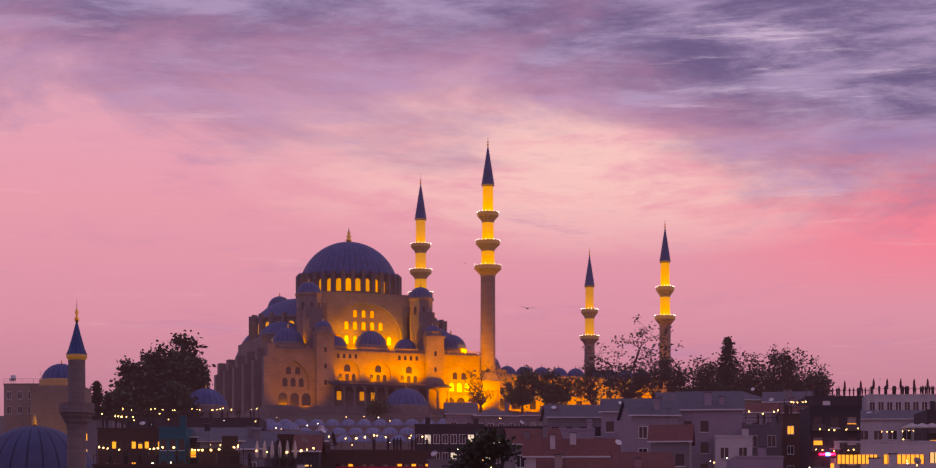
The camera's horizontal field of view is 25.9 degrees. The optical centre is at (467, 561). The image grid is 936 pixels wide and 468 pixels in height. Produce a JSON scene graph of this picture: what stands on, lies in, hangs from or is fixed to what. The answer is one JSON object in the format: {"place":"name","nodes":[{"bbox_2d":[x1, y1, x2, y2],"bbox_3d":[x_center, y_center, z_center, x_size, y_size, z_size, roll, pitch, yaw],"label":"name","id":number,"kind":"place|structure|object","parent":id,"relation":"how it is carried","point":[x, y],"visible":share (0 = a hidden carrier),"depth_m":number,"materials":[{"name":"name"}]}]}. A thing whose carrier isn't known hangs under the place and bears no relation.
{"place":"outdoors","nodes":[
{"label":"outdoors","id":0,"kind":"place"},
{"bbox_2d":[0,415,445,434],"bbox_3d":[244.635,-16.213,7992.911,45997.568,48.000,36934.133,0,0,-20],"label":"wall","id":1,"kind":"structure","parent":0,"point":[356,419],"depth_m":543.48,"materials":[{"name":"grey stone"}]},
{"bbox_2d":[0,415,92,467],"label":"dome","id":2,"kind":"object","parent":1,"relation":"on","point":[34,446],"visible":0.92,"depth_m":242.88,"materials":[{"name":"blue metal"}]},
{"bbox_2d":[59,303,93,467],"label":"minaret","id":3,"kind":"object","parent":1,"relation":"on","point":[76,411],"visible":1,"depth_m":229.25,"materials":[{"name":"stone"}]},
{"bbox_2d":[31,359,444,449],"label":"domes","id":4,"kind":"structure","parent":1,"relation":"on","point":[49,393],"depth_m":474.05,"materials":[{"name":"stone"}]},
{"bbox_2d":[214,229,539,416],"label":"mosque","id":5,"kind":"structure","parent":1,"relation":"on","point":[350,328],"depth_m":573.24,"materials":[{"name":"stone"}]},
{"bbox_2d":[480,358,658,411],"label":"courtyard","id":6,"kind":"structure","parent":5,"relation":"on","point":[507,372],"depth_m":589.67,"materials":[{"name":"stone"}]},
{"bbox_2d":[408,179,432,295],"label":"minaret","id":7,"kind":"object","parent":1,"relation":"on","point":[420,273],"visible":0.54,"depth_m":634.40,"materials":[{"name":"stone"}]},
{"bbox_2d":[89,314,841,467],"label":"trees","id":8,"kind":"object","parent":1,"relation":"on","point":[160,379],"visible":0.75,"depth_m":528.95,"materials":[{"name":"green plant"}]},
{"bbox_2d":[3,375,935,467],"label":"city","id":9,"kind":"object","parent":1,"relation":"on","point":[743,429],"visible":0.92,"depth_m":295.23,"materials":[{"name":"white"}]},
{"bbox_2d":[474,141,501,409],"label":"minaret","id":10,"kind":"object","parent":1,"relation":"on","point":[487,269],"visible":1,"depth_m":576.59,"materials":[{"name":"stone"}]},
{"bbox_2d":[580,247,598,373],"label":"minaret","id":11,"kind":"object","parent":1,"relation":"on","point":[589,312],"visible":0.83,"depth_m":651.46,"materials":[{"name":"stone"}]},
{"bbox_2d":[654,224,675,391],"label":"minaret","id":12,"kind":"object","parent":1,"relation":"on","point":[664,290],"visible":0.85,"depth_m":597.91,"materials":[{"name":"stone"}]},
{"bbox_2d":[0,0,935,415],"label":"sky","id":13,"kind":"structure","parent":0,"point":[167,167],"materials":[{"name":"pink"}]}
]}

